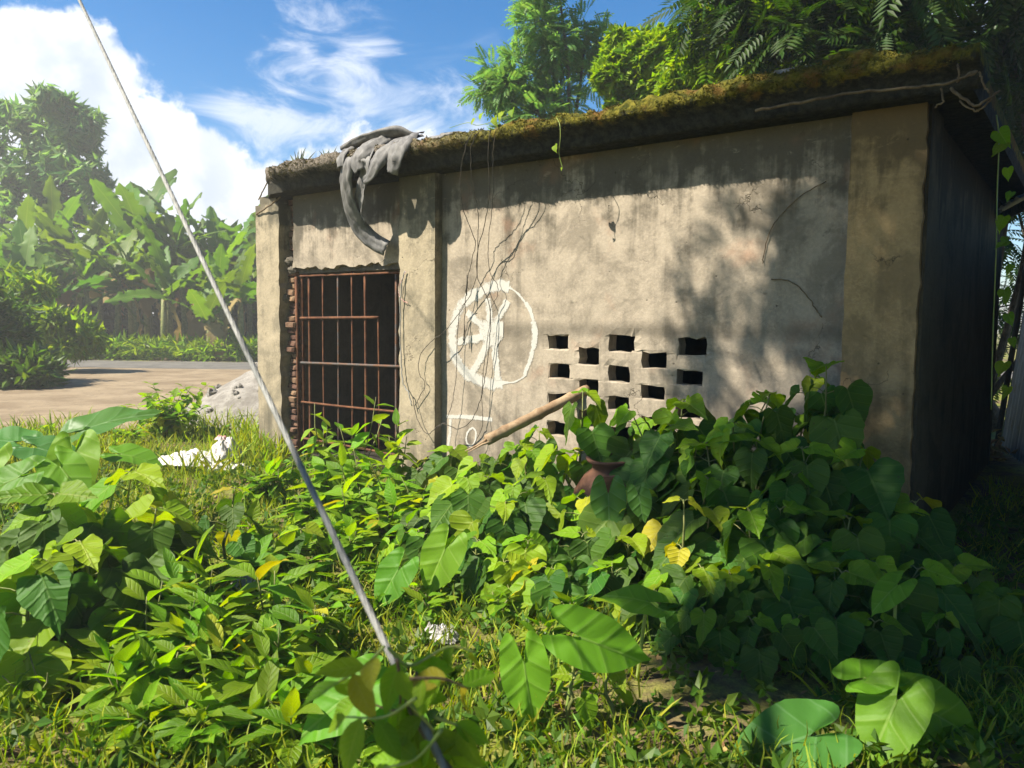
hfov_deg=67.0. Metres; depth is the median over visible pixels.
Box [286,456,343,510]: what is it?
leafy shrub
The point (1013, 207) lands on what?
hut roof
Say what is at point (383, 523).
leafy shrub
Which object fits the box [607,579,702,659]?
heart leaved plant
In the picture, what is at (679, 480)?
heart leaved plant
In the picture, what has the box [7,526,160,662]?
heart leaved plant
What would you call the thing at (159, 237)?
banana plant
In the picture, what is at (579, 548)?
heart leaved plant
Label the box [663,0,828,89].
light frond tree
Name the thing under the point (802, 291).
dry tendril
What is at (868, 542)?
heart leaved plant
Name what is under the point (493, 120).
trailing creeper
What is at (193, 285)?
banana plant
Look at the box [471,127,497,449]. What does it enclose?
hanging cable
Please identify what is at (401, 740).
twining creeper
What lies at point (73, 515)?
heart leaved plant
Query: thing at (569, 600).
leafy shrub
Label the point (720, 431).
heart leaved plant
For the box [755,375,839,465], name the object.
heart leaved plant
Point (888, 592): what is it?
leaf
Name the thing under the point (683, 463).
heart leaved plant
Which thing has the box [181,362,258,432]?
rubble heap
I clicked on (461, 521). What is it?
heart leaved plant
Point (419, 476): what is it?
heart leaved plant
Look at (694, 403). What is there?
heart leaved plant
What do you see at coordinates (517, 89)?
feathery tree
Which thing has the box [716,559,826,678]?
heart leaved plant
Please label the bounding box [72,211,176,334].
banana plant
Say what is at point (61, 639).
lance leaved weed
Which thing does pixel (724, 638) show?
heart leaved plant
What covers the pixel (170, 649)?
lance leaved weed
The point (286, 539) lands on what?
leafy shrub
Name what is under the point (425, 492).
heart leaved plant
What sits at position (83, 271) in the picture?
banana plant
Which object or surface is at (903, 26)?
dark pinnate tree
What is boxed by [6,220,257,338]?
woodland
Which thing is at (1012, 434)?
tin fence
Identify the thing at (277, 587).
lance leaved weed
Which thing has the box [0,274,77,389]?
dense shrub
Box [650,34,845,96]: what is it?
roof scrambler
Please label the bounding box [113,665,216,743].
lance leaved weed
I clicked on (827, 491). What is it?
heart leaved plant
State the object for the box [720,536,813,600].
heart leaved plant
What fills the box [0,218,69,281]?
banana plant
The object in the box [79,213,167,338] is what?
banana plant
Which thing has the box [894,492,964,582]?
heart leaved plant
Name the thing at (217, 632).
lance leaved weed
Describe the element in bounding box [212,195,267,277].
banana plant
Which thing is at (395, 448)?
leafy shrub
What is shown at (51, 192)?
banana plant
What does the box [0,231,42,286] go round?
banana plant
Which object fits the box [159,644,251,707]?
lance leaved weed
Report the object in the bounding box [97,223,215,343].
banana plant
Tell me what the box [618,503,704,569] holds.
heart leaved plant
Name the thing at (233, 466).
white sack
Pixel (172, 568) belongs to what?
lance leaved weed
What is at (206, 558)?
leafy shrub
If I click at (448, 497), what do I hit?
heart leaved plant
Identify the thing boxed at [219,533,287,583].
leafy shrub
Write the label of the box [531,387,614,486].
heart leaved plant
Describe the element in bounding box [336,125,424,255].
draped sheet
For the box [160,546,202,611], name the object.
lance leaved weed
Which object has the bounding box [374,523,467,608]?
taro plant
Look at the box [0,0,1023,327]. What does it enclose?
sky
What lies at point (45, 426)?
leafy shrub
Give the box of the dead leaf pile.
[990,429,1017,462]
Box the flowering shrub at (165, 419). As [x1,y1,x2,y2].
[118,382,214,439]
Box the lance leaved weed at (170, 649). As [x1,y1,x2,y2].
[110,631,213,714]
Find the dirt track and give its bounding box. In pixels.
[0,367,250,431]
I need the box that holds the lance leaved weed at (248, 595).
[192,590,267,645]
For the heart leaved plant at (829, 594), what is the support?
on the ground at (718, 687)
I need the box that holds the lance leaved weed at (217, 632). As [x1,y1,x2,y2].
[152,589,276,684]
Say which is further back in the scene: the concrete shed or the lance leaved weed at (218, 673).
the concrete shed
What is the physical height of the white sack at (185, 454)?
0.144 m
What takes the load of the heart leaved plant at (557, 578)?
on the ground at (718, 687)
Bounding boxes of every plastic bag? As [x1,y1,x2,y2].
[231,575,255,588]
[420,622,458,645]
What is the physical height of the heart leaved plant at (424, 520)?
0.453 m
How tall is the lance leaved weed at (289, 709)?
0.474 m
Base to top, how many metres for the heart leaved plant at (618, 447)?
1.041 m
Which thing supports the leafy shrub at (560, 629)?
on the ground at (718, 687)
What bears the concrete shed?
on the ground at (718, 687)
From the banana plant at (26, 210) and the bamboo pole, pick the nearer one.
the bamboo pole
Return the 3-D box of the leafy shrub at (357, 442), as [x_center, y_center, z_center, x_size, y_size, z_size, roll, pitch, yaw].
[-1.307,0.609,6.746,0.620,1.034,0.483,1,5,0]
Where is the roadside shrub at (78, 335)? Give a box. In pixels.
[0,260,115,369]
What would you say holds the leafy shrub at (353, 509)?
on the ground at (718, 687)
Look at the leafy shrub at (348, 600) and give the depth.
4.16 m
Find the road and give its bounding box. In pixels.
[67,360,1012,377]
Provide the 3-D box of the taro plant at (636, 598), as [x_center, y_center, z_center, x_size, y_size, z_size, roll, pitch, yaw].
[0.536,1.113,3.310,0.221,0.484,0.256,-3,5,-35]
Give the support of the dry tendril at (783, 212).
attached to the concrete shed
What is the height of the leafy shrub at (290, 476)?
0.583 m
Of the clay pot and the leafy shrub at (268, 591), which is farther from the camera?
the clay pot
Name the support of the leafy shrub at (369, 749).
on the ground at (718, 687)
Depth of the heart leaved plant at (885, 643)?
3.52 m
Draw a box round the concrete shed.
[255,42,1023,513]
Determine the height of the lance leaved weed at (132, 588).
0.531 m
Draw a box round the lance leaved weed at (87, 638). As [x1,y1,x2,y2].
[63,629,180,705]
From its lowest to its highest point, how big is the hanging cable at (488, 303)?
2.696 m
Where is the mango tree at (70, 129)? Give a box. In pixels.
[0,79,119,228]
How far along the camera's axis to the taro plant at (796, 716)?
2.83 m
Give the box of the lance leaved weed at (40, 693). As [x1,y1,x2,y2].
[0,651,72,716]
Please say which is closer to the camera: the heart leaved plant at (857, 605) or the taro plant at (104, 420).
the heart leaved plant at (857, 605)
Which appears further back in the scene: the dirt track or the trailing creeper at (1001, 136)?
the dirt track
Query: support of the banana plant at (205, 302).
on the ground at (718, 687)
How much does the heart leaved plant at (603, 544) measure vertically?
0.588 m
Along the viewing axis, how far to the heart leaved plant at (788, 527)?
4.22 m
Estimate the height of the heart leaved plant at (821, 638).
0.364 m
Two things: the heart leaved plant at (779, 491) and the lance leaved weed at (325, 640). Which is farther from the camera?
the heart leaved plant at (779, 491)
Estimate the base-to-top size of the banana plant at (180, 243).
7.603 m
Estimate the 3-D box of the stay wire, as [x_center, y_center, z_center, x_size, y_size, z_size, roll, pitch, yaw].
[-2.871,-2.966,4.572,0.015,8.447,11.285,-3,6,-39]
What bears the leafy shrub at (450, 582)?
on the ground at (718, 687)
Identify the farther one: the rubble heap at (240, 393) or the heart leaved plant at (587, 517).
the rubble heap at (240, 393)
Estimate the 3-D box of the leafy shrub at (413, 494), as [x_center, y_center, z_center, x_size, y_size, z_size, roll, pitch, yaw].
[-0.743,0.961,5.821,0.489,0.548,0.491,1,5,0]
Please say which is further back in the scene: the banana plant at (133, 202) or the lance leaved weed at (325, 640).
the banana plant at (133, 202)
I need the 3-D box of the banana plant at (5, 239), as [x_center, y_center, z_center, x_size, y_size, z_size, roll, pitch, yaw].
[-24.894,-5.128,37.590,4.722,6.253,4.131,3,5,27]
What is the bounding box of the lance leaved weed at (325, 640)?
[262,583,350,679]
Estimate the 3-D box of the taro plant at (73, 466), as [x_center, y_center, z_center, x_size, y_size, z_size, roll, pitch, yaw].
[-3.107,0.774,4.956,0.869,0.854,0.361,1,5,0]
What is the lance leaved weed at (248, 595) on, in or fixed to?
on the ground at (718, 687)
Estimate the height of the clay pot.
0.728 m
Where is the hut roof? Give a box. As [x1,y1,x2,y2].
[999,194,1023,216]
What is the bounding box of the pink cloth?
[215,435,226,439]
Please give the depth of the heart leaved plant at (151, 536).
4.05 m
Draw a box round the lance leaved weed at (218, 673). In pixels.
[201,599,320,685]
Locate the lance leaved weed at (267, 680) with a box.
[199,648,322,758]
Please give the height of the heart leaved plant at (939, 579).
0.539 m
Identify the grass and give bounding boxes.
[0,405,291,478]
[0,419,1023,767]
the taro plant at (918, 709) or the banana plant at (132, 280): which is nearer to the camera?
the taro plant at (918, 709)
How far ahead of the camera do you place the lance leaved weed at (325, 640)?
3.58 m
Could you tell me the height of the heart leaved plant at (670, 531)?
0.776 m
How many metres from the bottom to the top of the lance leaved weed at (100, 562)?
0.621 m
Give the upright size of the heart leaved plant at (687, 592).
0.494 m
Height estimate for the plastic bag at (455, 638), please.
0.086 m
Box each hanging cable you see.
[399,271,412,405]
[412,128,490,433]
[414,128,483,405]
[440,300,466,425]
[460,130,476,343]
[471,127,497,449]
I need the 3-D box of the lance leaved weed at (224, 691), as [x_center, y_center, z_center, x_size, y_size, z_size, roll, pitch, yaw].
[-1.063,1.213,3.125,0.537,0.411,0.479,3,5,23]
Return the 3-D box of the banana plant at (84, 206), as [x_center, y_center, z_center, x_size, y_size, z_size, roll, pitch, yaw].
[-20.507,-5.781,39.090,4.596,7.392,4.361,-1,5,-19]
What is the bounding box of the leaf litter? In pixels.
[9,463,1023,767]
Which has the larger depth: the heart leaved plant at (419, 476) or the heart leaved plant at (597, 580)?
the heart leaved plant at (419, 476)
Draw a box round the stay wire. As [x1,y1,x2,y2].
[78,0,448,767]
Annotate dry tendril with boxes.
[762,181,825,263]
[771,279,821,316]
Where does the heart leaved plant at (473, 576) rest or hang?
on the ground at (718, 687)
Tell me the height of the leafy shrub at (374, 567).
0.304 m
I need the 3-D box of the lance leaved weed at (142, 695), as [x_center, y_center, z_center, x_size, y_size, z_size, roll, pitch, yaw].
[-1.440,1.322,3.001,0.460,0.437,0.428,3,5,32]
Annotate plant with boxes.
[0,174,108,300]
[0,195,94,267]
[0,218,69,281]
[0,222,15,258]
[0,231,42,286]
[0,406,162,510]
[0,442,91,524]
[0,479,133,586]
[0,502,120,640]
[0,549,119,710]
[5,214,95,266]
[6,262,90,298]
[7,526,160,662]
[32,206,114,312]
[38,429,162,512]
[39,233,146,326]
[40,240,108,311]
[45,228,149,339]
[69,194,124,330]
[71,206,182,336]
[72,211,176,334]
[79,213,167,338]
[80,462,221,561]
[89,169,199,335]
[89,177,200,335]
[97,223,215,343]
[99,181,231,335]
[119,494,213,599]
[140,213,225,337]
[149,212,237,312]
[164,206,255,336]
[164,268,238,361]
[170,254,233,326]
[176,226,256,340]
[186,540,217,560]
[198,486,265,567]
[201,204,259,338]
[205,244,256,358]
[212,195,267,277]
[268,521,331,563]
[290,147,314,159]
[298,653,413,746]
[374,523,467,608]
[378,524,451,577]
[390,456,450,504]
[400,505,456,540]
[415,487,431,507]
[423,444,477,483]
[425,470,503,539]
[445,529,507,587]
[449,497,541,564]
[455,454,506,483]
[460,551,534,624]
[476,472,513,498]
[478,477,566,545]
[480,439,534,488]
[496,530,571,577]
[498,424,573,488]
[499,447,551,496]
[499,604,650,728]
[507,557,594,624]
[521,471,586,539]
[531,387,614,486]
[535,447,591,494]
[541,489,589,556]
[544,664,598,732]
[550,525,610,575]
[560,509,634,547]
[574,553,662,614]
[577,489,663,543]
[580,670,633,727]
[589,523,653,593]
[590,475,626,522]
[600,584,668,680]
[604,403,650,462]
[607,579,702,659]
[609,417,705,533]
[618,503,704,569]
[627,482,651,579]
[629,563,696,645]
[631,417,658,441]
[633,393,724,465]
[636,470,749,578]
[649,601,739,667]
[650,504,747,581]
[652,445,725,524]
[656,434,764,509]
[658,553,735,633]
[662,496,705,566]
[685,432,786,508]
[688,417,780,496]
[694,565,777,670]
[705,392,785,472]
[705,498,800,595]
[707,610,805,689]
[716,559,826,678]
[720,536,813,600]
[726,390,808,488]
[729,698,862,767]
[739,465,825,553]
[745,500,815,561]
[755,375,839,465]
[758,438,858,541]
[765,414,865,512]
[769,612,844,689]
[771,357,872,512]
[795,506,910,616]
[802,559,877,659]
[809,541,887,658]
[812,555,938,661]
[822,437,904,574]
[832,658,975,767]
[833,609,921,695]
[848,504,962,583]
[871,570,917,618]
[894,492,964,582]
[897,558,984,655]
[917,611,990,699]
[933,553,1023,651]
[959,581,1023,665]
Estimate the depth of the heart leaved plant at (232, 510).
4.76 m
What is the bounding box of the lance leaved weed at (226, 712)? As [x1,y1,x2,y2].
[144,682,256,767]
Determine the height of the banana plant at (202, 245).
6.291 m
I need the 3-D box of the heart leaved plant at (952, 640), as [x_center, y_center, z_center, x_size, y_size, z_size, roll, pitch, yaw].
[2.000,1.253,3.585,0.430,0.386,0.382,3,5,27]
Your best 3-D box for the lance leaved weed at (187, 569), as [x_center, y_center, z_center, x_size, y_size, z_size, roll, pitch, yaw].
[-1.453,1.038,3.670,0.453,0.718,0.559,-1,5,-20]
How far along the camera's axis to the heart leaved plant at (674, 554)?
4.14 m
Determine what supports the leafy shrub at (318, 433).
on the ground at (718, 687)
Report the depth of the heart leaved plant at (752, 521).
4.09 m
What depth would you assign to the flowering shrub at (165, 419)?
10.14 m
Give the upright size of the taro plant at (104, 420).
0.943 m
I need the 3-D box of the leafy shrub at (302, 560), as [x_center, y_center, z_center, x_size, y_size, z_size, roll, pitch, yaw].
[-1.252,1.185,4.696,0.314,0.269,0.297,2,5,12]
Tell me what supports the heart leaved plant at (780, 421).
on the ground at (718, 687)
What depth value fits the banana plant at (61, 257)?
37.82 m
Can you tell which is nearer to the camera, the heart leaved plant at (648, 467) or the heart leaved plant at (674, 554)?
the heart leaved plant at (674, 554)
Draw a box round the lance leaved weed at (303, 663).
[238,642,345,706]
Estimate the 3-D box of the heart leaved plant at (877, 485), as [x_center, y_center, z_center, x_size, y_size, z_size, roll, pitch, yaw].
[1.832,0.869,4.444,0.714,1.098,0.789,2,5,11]
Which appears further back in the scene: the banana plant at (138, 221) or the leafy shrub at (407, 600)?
the banana plant at (138, 221)
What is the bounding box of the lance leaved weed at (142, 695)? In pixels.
[66,665,182,767]
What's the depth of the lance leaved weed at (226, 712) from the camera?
2.88 m
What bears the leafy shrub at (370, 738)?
on the ground at (718, 687)
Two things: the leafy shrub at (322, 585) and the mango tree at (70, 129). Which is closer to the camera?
the leafy shrub at (322, 585)
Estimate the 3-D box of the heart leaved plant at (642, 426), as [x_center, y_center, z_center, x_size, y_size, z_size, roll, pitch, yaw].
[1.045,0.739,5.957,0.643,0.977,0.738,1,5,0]
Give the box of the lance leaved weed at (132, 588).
[87,569,191,663]
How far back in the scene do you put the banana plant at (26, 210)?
35.05 m
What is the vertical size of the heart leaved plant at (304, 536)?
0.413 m
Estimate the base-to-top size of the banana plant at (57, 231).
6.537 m
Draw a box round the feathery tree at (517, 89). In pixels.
[457,0,616,129]
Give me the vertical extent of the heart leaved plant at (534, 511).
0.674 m
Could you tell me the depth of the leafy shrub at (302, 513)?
5.85 m
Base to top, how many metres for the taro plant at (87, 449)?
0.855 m
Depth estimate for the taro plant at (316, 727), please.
2.81 m
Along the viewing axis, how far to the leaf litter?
3.23 m
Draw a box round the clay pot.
[573,449,632,510]
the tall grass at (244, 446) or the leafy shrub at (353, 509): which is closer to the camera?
the leafy shrub at (353, 509)
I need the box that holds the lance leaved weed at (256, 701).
[205,681,270,764]
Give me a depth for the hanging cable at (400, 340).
7.59 m
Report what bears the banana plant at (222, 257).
on the ground at (718, 687)
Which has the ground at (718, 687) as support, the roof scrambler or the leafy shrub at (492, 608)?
the leafy shrub at (492, 608)
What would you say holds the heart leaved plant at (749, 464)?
on the ground at (718, 687)
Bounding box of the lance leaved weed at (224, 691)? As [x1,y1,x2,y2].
[182,621,322,729]
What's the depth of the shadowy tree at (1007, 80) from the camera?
8.98 m
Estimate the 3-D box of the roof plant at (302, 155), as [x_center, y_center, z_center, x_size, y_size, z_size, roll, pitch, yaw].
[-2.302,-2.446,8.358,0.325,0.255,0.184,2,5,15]
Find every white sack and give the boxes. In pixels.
[158,448,221,465]
[204,460,250,470]
[210,436,242,460]
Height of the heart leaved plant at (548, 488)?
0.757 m
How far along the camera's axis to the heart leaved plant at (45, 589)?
3.29 m
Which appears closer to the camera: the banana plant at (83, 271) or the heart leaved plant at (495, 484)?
the heart leaved plant at (495, 484)
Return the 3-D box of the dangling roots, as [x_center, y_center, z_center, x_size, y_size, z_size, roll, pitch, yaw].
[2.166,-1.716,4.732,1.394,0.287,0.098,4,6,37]
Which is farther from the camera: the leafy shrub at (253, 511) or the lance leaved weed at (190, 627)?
the leafy shrub at (253, 511)
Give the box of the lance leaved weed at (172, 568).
[145,547,218,621]
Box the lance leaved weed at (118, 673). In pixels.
[56,631,179,738]
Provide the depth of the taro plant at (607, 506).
4.77 m
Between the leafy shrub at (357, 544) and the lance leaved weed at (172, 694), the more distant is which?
the leafy shrub at (357, 544)
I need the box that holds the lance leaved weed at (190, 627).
[150,603,252,683]
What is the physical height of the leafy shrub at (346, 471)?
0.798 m
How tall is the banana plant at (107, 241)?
6.400 m
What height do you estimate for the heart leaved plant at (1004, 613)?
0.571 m
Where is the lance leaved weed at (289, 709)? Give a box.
[227,679,339,767]
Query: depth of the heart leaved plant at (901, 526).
4.15 m
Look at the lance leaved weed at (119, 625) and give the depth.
3.35 m
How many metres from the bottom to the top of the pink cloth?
0.056 m
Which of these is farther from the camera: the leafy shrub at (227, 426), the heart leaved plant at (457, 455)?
the leafy shrub at (227, 426)
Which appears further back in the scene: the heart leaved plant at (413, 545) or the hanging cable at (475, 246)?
the hanging cable at (475, 246)
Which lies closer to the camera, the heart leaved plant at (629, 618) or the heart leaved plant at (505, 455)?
the heart leaved plant at (629, 618)
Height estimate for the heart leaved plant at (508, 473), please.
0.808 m
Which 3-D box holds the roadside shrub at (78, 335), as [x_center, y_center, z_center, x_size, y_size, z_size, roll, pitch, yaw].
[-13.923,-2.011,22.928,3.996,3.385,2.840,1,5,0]
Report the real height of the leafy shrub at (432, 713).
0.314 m
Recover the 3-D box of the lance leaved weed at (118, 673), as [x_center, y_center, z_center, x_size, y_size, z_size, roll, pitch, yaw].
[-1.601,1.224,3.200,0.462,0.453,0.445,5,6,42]
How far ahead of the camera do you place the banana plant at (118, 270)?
32.63 m
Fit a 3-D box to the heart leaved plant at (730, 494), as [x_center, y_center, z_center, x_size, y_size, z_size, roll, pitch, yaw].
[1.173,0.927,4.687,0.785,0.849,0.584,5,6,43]
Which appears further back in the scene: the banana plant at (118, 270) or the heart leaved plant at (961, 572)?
the banana plant at (118, 270)
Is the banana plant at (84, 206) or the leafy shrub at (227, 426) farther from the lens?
the banana plant at (84, 206)
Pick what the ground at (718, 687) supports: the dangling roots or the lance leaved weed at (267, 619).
the lance leaved weed at (267, 619)
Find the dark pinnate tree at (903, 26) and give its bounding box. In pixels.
[635,0,1023,86]
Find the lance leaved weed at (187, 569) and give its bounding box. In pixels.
[158,524,254,627]
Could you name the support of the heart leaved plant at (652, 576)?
on the ground at (718, 687)
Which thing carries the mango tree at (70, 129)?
on the ground at (718, 687)
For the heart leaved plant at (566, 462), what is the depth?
5.70 m
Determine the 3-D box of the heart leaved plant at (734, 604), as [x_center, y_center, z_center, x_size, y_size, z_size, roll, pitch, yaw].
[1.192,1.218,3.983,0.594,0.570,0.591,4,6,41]
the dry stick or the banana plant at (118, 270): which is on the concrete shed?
the dry stick
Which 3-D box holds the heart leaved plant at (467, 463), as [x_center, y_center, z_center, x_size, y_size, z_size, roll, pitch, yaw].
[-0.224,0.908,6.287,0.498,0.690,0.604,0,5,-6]
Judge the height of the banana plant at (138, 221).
7.943 m
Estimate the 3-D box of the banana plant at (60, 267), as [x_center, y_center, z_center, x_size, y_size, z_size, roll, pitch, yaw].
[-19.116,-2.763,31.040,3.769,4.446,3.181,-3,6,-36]
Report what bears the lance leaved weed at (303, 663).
on the ground at (718, 687)
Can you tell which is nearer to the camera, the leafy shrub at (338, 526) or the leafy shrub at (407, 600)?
the leafy shrub at (407, 600)
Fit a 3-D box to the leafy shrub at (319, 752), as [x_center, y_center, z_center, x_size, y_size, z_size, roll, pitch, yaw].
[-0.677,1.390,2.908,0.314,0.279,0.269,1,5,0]
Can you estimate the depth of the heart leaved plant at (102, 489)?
4.36 m
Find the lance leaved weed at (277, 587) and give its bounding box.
[220,554,326,646]
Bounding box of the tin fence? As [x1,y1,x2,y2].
[994,265,1023,463]
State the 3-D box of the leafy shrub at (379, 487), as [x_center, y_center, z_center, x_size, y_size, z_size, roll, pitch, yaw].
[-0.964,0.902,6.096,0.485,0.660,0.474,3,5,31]
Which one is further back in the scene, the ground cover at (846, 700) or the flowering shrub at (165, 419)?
the flowering shrub at (165, 419)
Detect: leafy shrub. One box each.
[32,423,57,433]
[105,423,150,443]
[186,548,230,589]
[199,423,231,435]
[212,567,236,591]
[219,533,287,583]
[225,498,287,544]
[238,458,285,506]
[253,443,313,506]
[258,580,285,606]
[266,530,316,573]
[277,490,327,532]
[282,553,335,587]
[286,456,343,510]
[288,724,367,767]
[297,470,385,530]
[301,403,346,482]
[301,509,367,557]
[311,566,359,604]
[321,441,383,511]
[323,395,393,487]
[329,514,381,570]
[329,588,377,623]
[336,720,373,751]
[354,549,384,583]
[354,742,381,767]
[355,461,423,520]
[359,477,420,546]
[359,734,382,759]
[379,408,421,493]
[380,582,430,615]
[381,472,433,521]
[382,507,430,545]
[401,587,458,631]
[419,561,466,601]
[424,707,455,767]
[482,582,528,630]
[515,616,569,669]
[549,591,611,622]
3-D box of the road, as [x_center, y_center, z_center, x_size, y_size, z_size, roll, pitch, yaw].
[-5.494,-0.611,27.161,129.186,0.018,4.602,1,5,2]
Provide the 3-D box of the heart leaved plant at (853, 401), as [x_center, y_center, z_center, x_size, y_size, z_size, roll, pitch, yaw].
[1.930,0.536,4.880,0.784,1.420,0.695,1,5,0]
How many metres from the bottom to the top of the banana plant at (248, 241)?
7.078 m
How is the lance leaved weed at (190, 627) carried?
on the ground at (718, 687)
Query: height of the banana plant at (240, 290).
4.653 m
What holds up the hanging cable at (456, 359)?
hanging from the concrete shed
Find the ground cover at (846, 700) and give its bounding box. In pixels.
[0,444,1023,767]
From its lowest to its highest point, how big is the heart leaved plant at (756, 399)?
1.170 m
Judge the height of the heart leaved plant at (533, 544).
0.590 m
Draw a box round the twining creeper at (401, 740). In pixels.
[303,645,495,767]
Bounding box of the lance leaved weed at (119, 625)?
[45,612,157,700]
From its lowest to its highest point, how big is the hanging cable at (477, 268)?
2.460 m
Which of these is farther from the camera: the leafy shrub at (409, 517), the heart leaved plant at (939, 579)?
the leafy shrub at (409, 517)
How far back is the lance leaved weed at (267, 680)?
3.04 m
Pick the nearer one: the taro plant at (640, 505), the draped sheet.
the taro plant at (640, 505)
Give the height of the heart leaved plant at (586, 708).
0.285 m
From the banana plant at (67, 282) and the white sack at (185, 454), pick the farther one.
the banana plant at (67, 282)
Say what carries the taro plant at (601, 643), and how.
on the ground at (718, 687)
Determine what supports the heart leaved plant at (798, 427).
on the ground at (718, 687)
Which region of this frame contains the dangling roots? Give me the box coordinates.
[755,63,999,111]
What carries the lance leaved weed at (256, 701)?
on the ground at (718, 687)
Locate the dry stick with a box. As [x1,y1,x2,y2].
[256,196,280,214]
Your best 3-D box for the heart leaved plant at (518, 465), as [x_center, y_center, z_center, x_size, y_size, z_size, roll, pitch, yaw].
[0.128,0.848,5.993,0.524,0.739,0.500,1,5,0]
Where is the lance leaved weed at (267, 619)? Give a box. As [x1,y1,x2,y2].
[258,609,333,660]
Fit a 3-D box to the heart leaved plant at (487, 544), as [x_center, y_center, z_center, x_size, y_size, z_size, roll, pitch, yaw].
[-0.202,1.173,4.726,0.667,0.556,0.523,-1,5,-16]
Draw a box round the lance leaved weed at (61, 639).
[52,578,111,658]
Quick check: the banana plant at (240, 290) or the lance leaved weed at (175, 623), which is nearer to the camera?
the lance leaved weed at (175, 623)
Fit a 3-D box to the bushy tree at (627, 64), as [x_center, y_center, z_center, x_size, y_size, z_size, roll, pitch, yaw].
[2.937,-2.589,12.172,3.454,6.533,2.116,5,6,41]
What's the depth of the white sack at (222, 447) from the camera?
8.33 m
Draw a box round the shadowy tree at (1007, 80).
[933,0,1023,430]
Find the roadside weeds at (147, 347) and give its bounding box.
[27,330,257,361]
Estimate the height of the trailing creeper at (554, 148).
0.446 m
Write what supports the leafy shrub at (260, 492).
on the ground at (718, 687)
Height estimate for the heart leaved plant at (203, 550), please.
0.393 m
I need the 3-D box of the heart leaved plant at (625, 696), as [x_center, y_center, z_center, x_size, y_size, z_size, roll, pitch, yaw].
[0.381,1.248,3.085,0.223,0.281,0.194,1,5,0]
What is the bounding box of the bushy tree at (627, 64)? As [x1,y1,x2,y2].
[588,6,705,109]
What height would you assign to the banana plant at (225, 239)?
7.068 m
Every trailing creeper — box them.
[450,107,513,127]
[552,119,562,170]
[990,115,1016,409]
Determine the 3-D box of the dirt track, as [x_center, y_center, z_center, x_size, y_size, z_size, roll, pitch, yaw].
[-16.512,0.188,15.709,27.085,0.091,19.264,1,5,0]
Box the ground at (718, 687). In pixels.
[0,329,1023,767]
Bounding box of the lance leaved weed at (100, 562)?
[62,546,170,645]
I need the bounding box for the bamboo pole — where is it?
[465,385,589,452]
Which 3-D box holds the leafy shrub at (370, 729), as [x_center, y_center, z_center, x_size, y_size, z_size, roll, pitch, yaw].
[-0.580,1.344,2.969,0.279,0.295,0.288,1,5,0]
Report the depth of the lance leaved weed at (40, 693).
3.19 m
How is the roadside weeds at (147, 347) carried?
on the ground at (718, 687)
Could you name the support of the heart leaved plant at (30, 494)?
on the ground at (718, 687)
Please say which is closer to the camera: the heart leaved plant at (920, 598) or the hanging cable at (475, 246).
the heart leaved plant at (920, 598)
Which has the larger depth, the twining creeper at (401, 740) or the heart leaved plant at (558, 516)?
the heart leaved plant at (558, 516)
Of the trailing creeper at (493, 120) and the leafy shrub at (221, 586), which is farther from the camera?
the trailing creeper at (493, 120)
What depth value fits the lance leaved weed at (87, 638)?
3.29 m
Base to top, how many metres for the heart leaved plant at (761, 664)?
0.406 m
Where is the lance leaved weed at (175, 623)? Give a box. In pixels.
[138,597,238,660]
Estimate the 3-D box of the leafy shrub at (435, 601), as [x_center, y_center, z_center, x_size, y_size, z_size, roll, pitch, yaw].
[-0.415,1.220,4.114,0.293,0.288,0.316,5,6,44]
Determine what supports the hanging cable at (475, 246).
hanging from the concrete shed

